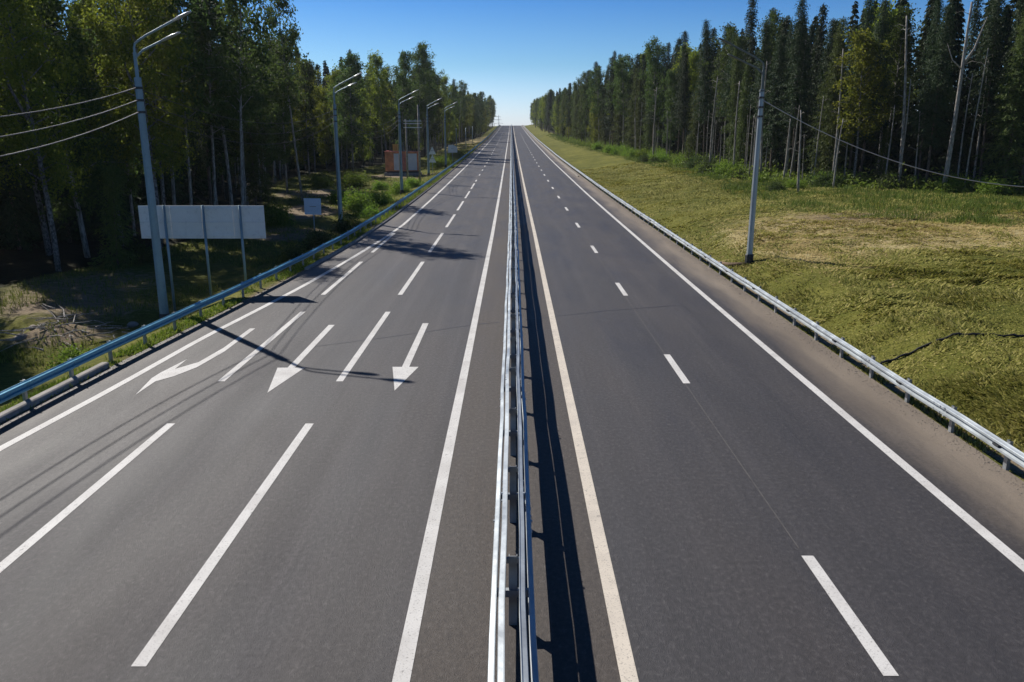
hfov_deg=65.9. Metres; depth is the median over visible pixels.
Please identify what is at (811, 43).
spruce tree
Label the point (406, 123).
utility pole
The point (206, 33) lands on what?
birch tree
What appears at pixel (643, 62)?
spruce tree
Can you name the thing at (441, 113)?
birch tree
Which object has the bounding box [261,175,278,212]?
spruce tree
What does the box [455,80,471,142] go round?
birch tree
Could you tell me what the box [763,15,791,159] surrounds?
spruce tree
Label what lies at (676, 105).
birch tree
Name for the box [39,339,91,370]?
bush
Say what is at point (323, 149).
birch tree
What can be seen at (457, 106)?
birch tree
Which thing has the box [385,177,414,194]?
bush
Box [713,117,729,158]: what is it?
spruce tree
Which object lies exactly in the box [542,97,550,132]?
spruce tree
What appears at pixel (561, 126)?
spruce tree
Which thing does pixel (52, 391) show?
concrete kerb
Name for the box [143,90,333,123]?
overhead wire
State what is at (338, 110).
birch tree
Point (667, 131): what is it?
bare tree
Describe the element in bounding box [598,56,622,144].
spruce tree
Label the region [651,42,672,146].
spruce tree
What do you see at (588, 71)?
spruce tree
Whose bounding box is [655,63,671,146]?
spruce tree
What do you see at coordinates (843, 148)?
spruce tree
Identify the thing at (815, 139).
bare tree
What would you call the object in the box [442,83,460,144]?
birch tree
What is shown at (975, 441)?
shoulder grass
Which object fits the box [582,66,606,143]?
birch tree
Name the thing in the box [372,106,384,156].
spruce tree
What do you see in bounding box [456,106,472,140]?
birch tree
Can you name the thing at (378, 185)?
bush
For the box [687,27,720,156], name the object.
spruce tree
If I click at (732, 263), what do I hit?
log
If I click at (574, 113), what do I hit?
spruce tree
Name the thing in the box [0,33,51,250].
spruce tree
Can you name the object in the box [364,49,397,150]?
birch tree
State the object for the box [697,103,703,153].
bare tree
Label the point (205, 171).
birch tree
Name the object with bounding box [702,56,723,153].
spruce tree
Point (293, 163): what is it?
spruce tree
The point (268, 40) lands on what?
birch tree
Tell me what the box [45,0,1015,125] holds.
sky
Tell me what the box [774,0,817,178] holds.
spruce tree
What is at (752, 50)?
spruce tree
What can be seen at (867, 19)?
spruce tree
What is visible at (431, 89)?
birch tree
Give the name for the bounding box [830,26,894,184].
birch tree
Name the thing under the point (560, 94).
birch tree
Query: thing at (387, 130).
birch tree
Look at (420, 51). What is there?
birch tree
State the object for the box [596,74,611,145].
spruce tree
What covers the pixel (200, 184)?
spruce tree
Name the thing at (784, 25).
spruce tree
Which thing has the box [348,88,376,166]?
birch tree
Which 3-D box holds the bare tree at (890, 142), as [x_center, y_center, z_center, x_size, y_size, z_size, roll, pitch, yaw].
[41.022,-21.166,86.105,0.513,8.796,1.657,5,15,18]
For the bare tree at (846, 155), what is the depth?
90.56 m
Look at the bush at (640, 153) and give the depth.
165.61 m
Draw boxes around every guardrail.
[0,125,499,403]
[488,124,538,681]
[522,125,1023,470]
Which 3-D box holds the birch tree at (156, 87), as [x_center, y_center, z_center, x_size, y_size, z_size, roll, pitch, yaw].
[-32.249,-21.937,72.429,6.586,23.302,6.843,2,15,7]
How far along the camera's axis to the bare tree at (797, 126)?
102.27 m
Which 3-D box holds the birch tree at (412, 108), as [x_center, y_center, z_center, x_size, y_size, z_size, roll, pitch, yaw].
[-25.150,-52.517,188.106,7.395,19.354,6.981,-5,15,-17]
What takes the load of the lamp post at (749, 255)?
on the ground at (18, 266)
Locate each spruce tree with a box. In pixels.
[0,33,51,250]
[13,0,113,243]
[74,2,140,237]
[120,56,184,225]
[136,141,188,204]
[139,63,188,204]
[171,8,208,204]
[175,12,223,191]
[177,0,239,204]
[204,151,228,183]
[206,146,239,181]
[212,104,232,199]
[223,145,236,178]
[229,46,277,204]
[257,51,269,192]
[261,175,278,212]
[286,60,311,168]
[313,64,335,164]
[331,70,351,163]
[346,49,362,162]
[355,63,377,160]
[359,105,369,164]
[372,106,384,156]
[379,108,396,154]
[383,90,397,150]
[410,68,420,150]
[420,120,431,152]
[421,81,431,155]
[452,79,459,143]
[470,104,477,138]
[477,105,481,134]
[538,96,543,123]
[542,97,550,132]
[545,92,552,133]
[557,95,565,137]
[563,83,571,137]
[569,90,579,139]
[572,93,577,134]
[573,94,587,141]
[576,70,590,139]
[586,108,594,141]
[587,65,604,136]
[591,61,598,136]
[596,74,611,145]
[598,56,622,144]
[609,83,626,145]
[618,68,642,147]
[622,53,644,123]
[630,77,650,148]
[632,54,651,128]
[637,76,652,150]
[639,43,666,145]
[639,81,658,151]
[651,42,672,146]
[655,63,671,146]
[656,45,670,135]
[656,45,686,149]
[658,37,689,153]
[666,43,692,154]
[672,51,693,152]
[678,132,695,164]
[679,31,689,146]
[683,63,706,154]
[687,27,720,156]
[687,32,715,147]
[689,20,718,155]
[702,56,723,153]
[706,26,738,157]
[710,26,729,160]
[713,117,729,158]
[716,32,744,162]
[716,35,753,156]
[720,34,746,162]
[722,0,759,162]
[723,37,762,165]
[729,59,753,164]
[744,19,777,173]
[750,17,792,170]
[751,7,777,162]
[754,35,793,175]
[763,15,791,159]
[769,42,815,172]
[771,23,795,165]
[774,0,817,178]
[778,21,806,160]
[790,24,817,167]
[798,3,828,170]
[801,19,844,171]
[802,16,855,174]
[804,17,845,172]
[811,111,842,177]
[832,23,864,175]
[842,0,877,177]
[844,0,895,182]
[868,127,893,183]
[907,3,959,185]
[909,0,946,182]
[938,0,984,180]
[963,0,1012,186]
[972,10,1023,182]
[978,0,1023,183]
[1005,62,1023,185]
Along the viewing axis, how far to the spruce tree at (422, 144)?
238.57 m
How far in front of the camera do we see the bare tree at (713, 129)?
129.65 m
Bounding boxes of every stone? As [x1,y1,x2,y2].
[14,333,27,340]
[127,321,138,327]
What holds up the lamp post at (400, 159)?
on the ground at (18, 266)
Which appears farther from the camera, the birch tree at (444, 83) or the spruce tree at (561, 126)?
the spruce tree at (561, 126)
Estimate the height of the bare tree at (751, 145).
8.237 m
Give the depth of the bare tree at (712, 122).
116.63 m
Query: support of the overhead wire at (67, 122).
hanging from the lamp post at (158, 262)
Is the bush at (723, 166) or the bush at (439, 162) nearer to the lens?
the bush at (723, 166)
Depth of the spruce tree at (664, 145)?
173.05 m
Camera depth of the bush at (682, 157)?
136.66 m
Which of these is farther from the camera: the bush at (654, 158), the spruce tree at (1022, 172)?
the bush at (654, 158)
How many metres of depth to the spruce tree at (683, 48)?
147.51 m
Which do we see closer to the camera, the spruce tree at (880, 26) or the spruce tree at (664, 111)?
the spruce tree at (880, 26)
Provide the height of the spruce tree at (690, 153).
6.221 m
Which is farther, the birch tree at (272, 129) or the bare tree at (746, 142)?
the birch tree at (272, 129)
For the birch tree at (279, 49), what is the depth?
91.86 m
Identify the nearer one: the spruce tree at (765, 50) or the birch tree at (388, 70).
the spruce tree at (765, 50)
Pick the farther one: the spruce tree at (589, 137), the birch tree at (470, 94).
the birch tree at (470, 94)
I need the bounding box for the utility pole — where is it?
[403,105,421,183]
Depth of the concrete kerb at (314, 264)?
61.14 m
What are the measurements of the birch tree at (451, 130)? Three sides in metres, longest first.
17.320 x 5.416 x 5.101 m
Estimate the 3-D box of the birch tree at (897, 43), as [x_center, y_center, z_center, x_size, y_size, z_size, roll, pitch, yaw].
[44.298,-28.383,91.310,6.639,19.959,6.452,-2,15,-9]
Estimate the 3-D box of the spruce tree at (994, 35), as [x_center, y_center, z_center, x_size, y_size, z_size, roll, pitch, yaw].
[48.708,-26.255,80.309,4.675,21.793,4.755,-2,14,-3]
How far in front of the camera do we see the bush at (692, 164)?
127.39 m
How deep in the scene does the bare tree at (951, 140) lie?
78.45 m
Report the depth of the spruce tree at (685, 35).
178.29 m
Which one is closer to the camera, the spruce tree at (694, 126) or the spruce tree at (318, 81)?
the spruce tree at (694, 126)
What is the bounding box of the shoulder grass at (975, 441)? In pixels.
[559,158,1023,479]
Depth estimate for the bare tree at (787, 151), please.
94.35 m
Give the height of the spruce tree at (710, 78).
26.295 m
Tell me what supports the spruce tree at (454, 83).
on the ground at (18, 266)
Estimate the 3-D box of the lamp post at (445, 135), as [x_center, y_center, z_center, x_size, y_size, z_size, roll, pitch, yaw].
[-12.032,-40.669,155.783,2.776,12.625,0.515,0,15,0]
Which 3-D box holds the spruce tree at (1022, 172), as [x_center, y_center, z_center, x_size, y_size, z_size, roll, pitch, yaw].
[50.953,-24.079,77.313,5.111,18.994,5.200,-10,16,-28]
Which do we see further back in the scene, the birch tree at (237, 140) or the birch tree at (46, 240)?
the birch tree at (237, 140)
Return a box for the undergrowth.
[563,135,1023,194]
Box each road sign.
[138,205,265,311]
[304,198,320,229]
[429,147,435,170]
[448,145,456,162]
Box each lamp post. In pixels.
[133,11,191,318]
[333,72,362,231]
[398,89,418,194]
[426,98,440,175]
[444,102,455,166]
[718,38,764,263]
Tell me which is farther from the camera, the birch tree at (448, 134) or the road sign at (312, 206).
the birch tree at (448, 134)
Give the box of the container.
[384,151,421,175]
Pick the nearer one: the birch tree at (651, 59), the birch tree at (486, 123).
the birch tree at (651, 59)
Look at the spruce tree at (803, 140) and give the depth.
106.68 m
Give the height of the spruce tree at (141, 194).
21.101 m
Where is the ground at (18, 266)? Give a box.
[0,124,1023,480]
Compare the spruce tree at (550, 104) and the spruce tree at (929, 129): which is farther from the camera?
the spruce tree at (550, 104)
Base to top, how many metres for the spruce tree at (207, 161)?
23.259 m
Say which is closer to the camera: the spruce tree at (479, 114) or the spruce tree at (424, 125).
the spruce tree at (424, 125)
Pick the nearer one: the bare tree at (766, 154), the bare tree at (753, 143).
the bare tree at (766, 154)
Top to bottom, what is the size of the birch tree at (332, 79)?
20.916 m
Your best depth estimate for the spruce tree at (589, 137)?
251.16 m
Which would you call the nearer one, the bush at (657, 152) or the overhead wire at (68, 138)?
the overhead wire at (68, 138)
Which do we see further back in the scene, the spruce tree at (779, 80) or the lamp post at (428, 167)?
the lamp post at (428, 167)
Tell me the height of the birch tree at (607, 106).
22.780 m
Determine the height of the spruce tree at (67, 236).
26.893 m
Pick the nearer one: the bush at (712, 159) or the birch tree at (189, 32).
the birch tree at (189, 32)
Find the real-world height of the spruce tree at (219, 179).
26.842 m
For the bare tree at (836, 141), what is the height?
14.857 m
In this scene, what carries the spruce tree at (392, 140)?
on the ground at (18, 266)
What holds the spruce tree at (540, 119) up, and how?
on the ground at (18, 266)
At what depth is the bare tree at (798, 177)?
81.83 m
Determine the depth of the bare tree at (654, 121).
152.11 m
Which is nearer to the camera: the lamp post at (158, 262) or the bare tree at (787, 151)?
the lamp post at (158, 262)
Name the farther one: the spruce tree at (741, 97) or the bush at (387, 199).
the spruce tree at (741, 97)
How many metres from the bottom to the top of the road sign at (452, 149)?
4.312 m
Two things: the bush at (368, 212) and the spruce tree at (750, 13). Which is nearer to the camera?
the bush at (368, 212)
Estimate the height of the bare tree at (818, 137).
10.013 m
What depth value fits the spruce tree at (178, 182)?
88.89 m
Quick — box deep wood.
[0,0,1023,249]
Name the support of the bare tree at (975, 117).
on the ground at (18, 266)
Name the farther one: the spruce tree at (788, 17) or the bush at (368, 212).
the spruce tree at (788, 17)
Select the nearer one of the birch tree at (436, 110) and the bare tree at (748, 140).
the bare tree at (748, 140)
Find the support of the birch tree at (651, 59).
on the ground at (18, 266)
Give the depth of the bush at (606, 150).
194.49 m
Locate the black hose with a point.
(918, 348)
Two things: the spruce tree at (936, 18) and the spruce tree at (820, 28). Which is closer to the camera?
the spruce tree at (936, 18)
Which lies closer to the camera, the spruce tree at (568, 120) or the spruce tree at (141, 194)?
the spruce tree at (141, 194)
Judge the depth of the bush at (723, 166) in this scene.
109.21 m
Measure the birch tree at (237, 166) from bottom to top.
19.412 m
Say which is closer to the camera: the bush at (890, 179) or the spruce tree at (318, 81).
the bush at (890, 179)
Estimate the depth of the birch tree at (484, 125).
457.79 m
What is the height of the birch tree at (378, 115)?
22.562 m
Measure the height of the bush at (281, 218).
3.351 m
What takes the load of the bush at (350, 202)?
on the ground at (18, 266)
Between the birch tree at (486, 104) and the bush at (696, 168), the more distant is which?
the birch tree at (486, 104)
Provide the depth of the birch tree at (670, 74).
150.58 m
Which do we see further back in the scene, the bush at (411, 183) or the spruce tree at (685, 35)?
the spruce tree at (685, 35)
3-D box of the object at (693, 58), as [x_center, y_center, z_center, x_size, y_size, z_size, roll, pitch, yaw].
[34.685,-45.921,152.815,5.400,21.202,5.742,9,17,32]
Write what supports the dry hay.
on the ground at (18, 266)
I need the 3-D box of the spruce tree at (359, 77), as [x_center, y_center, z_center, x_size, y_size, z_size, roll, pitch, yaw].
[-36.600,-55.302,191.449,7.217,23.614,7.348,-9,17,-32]
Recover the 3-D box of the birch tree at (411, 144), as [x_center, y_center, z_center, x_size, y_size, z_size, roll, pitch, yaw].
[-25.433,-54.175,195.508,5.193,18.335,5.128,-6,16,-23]
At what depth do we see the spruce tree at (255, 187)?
84.95 m
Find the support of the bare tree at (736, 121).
on the ground at (18, 266)
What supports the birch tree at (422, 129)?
on the ground at (18, 266)
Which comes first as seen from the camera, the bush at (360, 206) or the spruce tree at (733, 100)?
the bush at (360, 206)
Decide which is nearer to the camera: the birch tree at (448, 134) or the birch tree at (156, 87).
the birch tree at (156, 87)
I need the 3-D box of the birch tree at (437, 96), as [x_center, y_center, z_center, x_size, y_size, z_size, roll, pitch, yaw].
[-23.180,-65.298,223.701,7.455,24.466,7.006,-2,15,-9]
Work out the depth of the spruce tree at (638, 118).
175.47 m
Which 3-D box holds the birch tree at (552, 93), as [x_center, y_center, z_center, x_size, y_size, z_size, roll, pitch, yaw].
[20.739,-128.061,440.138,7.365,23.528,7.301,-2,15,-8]
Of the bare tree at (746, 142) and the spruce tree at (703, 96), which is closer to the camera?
the bare tree at (746, 142)
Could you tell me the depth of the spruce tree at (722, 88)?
134.22 m
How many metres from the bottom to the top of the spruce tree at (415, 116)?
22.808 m
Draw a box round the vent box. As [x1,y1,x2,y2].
[392,144,398,150]
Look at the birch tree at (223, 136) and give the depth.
76.70 m
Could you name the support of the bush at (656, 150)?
on the ground at (18, 266)
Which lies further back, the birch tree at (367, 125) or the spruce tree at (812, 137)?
the birch tree at (367, 125)
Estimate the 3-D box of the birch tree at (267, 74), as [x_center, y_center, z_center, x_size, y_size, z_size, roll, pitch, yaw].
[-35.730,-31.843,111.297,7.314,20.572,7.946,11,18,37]
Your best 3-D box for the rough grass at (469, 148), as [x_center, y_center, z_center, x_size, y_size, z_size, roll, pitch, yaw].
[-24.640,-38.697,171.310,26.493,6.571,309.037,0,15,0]
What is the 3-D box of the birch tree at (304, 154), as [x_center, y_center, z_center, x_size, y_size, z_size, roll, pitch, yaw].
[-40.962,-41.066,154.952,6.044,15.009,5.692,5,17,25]
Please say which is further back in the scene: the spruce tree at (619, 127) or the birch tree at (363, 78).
the spruce tree at (619, 127)
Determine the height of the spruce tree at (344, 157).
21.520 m
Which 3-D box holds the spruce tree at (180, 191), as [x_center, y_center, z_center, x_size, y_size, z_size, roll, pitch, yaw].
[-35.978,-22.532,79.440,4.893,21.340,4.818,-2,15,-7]
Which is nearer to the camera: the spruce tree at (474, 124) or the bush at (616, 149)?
the bush at (616, 149)
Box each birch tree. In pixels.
[0,0,83,255]
[0,0,108,270]
[0,0,133,257]
[43,0,149,245]
[74,0,210,248]
[89,8,158,235]
[99,0,205,238]
[129,1,197,140]
[137,1,210,204]
[145,0,221,204]
[175,0,268,208]
[183,0,252,204]
[183,56,238,204]
[186,0,229,179]
[196,0,291,238]
[215,29,278,204]
[216,4,267,204]
[220,98,246,191]
[226,60,239,183]
[232,57,284,198]
[252,38,275,184]
[255,0,310,201]
[262,34,287,181]
[262,53,300,176]
[263,33,302,192]
[263,53,281,183]
[269,38,298,178]
[290,105,318,170]
[293,58,328,171]
[293,59,323,173]
[313,83,338,168]
[320,66,346,132]
[325,52,373,170]
[328,76,352,169]
[331,77,361,169]
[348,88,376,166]
[356,74,376,163]
[361,73,382,164]
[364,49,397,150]
[368,65,393,161]
[375,83,396,149]
[380,64,397,145]
[389,50,415,150]
[390,77,403,115]
[392,79,419,145]
[397,62,412,150]
[405,85,417,150]
[409,42,434,130]
[410,40,444,157]
[411,74,426,146]
[411,126,421,150]
[415,74,436,155]
[424,68,442,149]
[429,74,444,151]
[430,86,441,148]
[430,92,441,123]
[438,92,446,140]
[439,74,452,147]
[439,107,453,143]
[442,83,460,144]
[446,103,454,144]
[450,91,461,123]
[450,111,459,144]
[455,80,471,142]
[456,92,462,140]
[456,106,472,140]
[459,95,469,141]
[464,92,474,139]
[464,94,472,126]
[468,92,481,137]
[477,91,485,135]
[478,106,485,131]
[483,97,491,116]
[483,110,488,132]
[485,105,490,128]
[489,100,493,118]
[531,100,535,126]
[534,97,538,116]
[539,97,544,131]
[541,94,546,131]
[543,90,554,122]
[551,101,559,135]
[554,95,561,135]
[557,89,565,113]
[559,89,570,136]
[566,82,579,117]
[573,71,591,140]
[577,83,590,141]
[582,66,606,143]
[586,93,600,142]
[603,67,624,144]
[605,54,639,144]
[606,82,628,129]
[618,53,634,86]
[624,69,636,136]
[637,35,667,150]
[639,49,654,129]
[644,73,665,148]
[657,69,687,156]
[666,42,701,146]
[667,54,698,152]
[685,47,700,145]
[701,21,750,160]
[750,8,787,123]
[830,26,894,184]
[848,0,922,178]
[875,3,930,173]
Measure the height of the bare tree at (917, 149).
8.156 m
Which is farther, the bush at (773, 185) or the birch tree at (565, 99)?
the birch tree at (565, 99)
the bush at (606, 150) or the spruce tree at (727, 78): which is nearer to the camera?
the spruce tree at (727, 78)
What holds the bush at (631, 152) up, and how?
on the ground at (18, 266)
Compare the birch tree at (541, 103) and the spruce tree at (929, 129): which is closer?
the spruce tree at (929, 129)
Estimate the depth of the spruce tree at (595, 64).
275.21 m
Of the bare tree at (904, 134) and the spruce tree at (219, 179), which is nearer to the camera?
the bare tree at (904, 134)
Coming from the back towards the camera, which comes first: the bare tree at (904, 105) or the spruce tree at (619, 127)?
the spruce tree at (619, 127)
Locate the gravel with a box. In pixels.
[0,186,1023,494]
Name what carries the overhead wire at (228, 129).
attached to the lamp post at (158, 262)
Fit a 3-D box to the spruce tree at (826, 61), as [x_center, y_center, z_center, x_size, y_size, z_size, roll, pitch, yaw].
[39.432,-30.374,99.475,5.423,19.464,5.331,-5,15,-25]
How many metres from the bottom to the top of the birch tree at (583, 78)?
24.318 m
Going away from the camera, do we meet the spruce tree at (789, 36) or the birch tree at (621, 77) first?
the spruce tree at (789, 36)
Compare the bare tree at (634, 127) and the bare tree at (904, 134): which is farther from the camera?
the bare tree at (634, 127)
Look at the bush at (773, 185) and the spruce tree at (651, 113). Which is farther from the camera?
the spruce tree at (651, 113)
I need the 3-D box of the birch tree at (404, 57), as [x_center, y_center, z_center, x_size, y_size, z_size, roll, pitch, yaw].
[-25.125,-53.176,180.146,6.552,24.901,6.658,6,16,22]
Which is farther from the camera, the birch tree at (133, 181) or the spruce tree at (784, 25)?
the spruce tree at (784, 25)
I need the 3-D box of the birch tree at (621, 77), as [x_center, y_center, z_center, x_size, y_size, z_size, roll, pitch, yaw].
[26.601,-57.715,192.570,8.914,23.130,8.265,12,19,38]
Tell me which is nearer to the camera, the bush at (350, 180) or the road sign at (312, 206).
the road sign at (312, 206)
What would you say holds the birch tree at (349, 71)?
on the ground at (18, 266)
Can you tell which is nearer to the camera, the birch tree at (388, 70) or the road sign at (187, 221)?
the road sign at (187, 221)
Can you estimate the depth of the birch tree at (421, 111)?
204.60 m
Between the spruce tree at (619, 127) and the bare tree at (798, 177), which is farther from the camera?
the spruce tree at (619, 127)
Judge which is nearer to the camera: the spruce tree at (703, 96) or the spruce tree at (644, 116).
the spruce tree at (703, 96)
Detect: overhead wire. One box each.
[0,87,135,116]
[0,100,137,136]
[0,112,138,156]
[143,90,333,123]
[145,103,334,133]
[145,114,334,143]
[763,100,1023,186]
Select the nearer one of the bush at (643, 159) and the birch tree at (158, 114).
the birch tree at (158, 114)
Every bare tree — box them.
[634,97,635,148]
[652,87,656,153]
[666,110,667,155]
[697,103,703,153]
[708,77,722,162]
[711,92,717,154]
[733,81,741,164]
[744,117,747,168]
[746,106,753,168]
[749,114,754,174]
[751,102,757,176]
[751,105,756,170]
[759,61,769,173]
[765,124,767,169]
[782,119,790,181]
[785,48,796,176]
[785,110,803,191]
[789,105,799,178]
[794,43,807,165]
[797,136,804,179]
[810,104,818,175]
[813,96,826,175]
[832,49,845,172]
[832,119,844,187]
[840,112,851,178]
[885,105,894,176]
[897,16,920,187]
[897,79,913,186]
[910,113,922,181]
[941,2,986,190]
[957,73,974,176]
[963,48,991,188]
[971,60,988,188]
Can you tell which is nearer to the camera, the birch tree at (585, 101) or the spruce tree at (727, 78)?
the spruce tree at (727, 78)
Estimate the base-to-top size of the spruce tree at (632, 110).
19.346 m
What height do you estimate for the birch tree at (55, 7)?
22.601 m
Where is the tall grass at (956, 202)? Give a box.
[548,134,1023,226]
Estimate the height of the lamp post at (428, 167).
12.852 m
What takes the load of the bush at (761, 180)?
on the ground at (18, 266)
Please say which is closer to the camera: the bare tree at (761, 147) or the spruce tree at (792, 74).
the bare tree at (761, 147)
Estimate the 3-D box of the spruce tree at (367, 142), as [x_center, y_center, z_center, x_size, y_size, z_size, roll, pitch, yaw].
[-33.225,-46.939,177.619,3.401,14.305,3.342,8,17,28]
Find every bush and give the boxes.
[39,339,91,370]
[264,194,300,226]
[273,240,306,264]
[295,228,333,250]
[300,225,339,247]
[305,171,335,182]
[307,173,334,187]
[326,184,350,203]
[328,210,363,234]
[335,186,383,211]
[341,168,372,186]
[347,199,380,214]
[354,205,378,220]
[364,187,399,205]
[369,179,389,189]
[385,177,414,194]
[404,174,423,187]
[426,151,453,167]
[448,148,467,158]
[591,142,603,149]
[600,142,612,152]
[607,145,624,154]
[624,147,643,156]
[635,148,646,156]
[636,154,649,162]
[647,145,670,155]
[647,146,666,156]
[647,155,661,162]
[653,149,671,161]
[675,148,699,164]
[682,156,701,168]
[684,153,704,166]
[693,162,704,171]
[694,160,717,173]
[696,152,720,166]
[707,154,747,174]
[720,166,737,175]
[731,168,751,178]
[758,173,771,182]
[763,179,788,191]
[780,177,808,189]
[804,166,844,187]
[805,171,818,182]
[869,164,922,188]
[927,162,979,193]
[970,168,1022,194]
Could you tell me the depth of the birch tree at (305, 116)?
142.71 m
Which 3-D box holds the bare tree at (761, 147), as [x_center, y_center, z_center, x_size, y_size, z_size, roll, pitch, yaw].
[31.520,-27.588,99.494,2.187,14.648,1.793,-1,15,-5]
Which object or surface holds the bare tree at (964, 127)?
on the ground at (18, 266)
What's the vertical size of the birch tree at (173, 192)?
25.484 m
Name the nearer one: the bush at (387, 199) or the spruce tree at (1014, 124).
the spruce tree at (1014, 124)
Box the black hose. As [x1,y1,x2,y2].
[865,332,1023,365]
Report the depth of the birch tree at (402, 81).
212.82 m
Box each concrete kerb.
[0,362,109,422]
[304,125,500,269]
[527,131,578,176]
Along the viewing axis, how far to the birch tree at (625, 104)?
209.60 m
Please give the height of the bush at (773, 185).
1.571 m
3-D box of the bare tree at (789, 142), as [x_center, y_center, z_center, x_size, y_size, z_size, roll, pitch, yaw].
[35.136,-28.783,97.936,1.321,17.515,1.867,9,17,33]
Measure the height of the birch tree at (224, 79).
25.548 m
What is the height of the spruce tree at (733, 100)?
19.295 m
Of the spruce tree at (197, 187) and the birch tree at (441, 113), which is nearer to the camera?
the spruce tree at (197, 187)
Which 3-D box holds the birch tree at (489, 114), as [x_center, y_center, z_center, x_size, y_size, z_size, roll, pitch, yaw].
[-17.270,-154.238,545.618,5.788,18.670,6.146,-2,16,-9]
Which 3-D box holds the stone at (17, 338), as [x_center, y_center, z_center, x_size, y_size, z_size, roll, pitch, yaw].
[-21.848,-0.171,35.126,0.523,0.330,0.538,0,15,0]
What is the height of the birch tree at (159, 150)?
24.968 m
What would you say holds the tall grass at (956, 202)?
on the ground at (18, 266)
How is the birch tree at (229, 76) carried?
on the ground at (18, 266)
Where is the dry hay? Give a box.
[669,201,1023,298]
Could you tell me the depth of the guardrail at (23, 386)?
30.14 m
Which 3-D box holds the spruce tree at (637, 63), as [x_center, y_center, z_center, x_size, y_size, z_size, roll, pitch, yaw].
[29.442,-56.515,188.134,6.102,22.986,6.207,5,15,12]
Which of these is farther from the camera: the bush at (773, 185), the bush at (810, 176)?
the bush at (810, 176)
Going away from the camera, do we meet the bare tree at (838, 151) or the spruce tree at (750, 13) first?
the bare tree at (838, 151)
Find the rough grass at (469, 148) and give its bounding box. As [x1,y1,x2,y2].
[0,142,478,373]
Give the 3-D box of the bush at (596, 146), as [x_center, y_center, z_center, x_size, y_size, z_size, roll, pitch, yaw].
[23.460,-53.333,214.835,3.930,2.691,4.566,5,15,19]
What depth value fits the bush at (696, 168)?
117.56 m
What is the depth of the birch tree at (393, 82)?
204.63 m
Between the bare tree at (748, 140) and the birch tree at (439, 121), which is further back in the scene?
the birch tree at (439, 121)
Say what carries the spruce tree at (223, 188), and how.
on the ground at (18, 266)
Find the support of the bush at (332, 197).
on the ground at (18, 266)
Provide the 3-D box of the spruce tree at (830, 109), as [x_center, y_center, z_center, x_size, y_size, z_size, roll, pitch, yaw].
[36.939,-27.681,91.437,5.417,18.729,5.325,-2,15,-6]
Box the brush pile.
[0,303,129,350]
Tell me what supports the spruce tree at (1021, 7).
on the ground at (18, 266)
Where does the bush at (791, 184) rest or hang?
on the ground at (18, 266)
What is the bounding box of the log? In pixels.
[707,260,745,266]
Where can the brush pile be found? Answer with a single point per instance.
(39, 327)
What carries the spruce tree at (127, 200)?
on the ground at (18, 266)
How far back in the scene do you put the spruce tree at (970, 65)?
85.20 m
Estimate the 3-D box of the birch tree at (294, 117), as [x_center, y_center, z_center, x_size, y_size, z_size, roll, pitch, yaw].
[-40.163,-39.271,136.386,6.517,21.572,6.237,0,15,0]
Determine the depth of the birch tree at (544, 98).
461.43 m
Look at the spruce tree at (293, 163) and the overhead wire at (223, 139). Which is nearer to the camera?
the overhead wire at (223, 139)
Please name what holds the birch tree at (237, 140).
on the ground at (18, 266)
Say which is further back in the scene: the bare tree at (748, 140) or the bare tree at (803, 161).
the bare tree at (748, 140)
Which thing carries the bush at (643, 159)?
on the ground at (18, 266)
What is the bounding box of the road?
[0,125,1023,681]
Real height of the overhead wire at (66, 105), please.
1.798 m
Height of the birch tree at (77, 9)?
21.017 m
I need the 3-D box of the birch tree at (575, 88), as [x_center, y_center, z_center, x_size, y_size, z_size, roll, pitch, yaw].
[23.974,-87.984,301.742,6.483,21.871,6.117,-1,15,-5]
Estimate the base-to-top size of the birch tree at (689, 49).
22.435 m
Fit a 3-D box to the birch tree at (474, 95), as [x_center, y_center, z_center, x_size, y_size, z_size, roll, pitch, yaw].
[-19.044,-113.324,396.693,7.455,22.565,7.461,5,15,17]
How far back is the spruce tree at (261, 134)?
106.13 m
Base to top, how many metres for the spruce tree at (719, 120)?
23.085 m
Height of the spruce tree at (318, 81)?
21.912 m
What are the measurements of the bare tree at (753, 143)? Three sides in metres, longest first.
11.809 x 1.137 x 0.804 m
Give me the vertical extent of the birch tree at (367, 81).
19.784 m
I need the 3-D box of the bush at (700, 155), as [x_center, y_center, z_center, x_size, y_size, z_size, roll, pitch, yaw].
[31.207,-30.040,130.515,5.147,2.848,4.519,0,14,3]
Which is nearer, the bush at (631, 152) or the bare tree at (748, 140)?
the bare tree at (748, 140)
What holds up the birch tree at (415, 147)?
on the ground at (18, 266)
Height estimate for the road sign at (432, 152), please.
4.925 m
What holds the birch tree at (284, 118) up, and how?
on the ground at (18, 266)
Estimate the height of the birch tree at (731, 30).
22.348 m
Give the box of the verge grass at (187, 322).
[0,149,475,421]
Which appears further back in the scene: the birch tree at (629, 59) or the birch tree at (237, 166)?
the birch tree at (629, 59)
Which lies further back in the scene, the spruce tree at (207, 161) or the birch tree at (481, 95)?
the birch tree at (481, 95)
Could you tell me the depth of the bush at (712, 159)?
121.14 m
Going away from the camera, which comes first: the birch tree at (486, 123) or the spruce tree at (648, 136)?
the spruce tree at (648, 136)

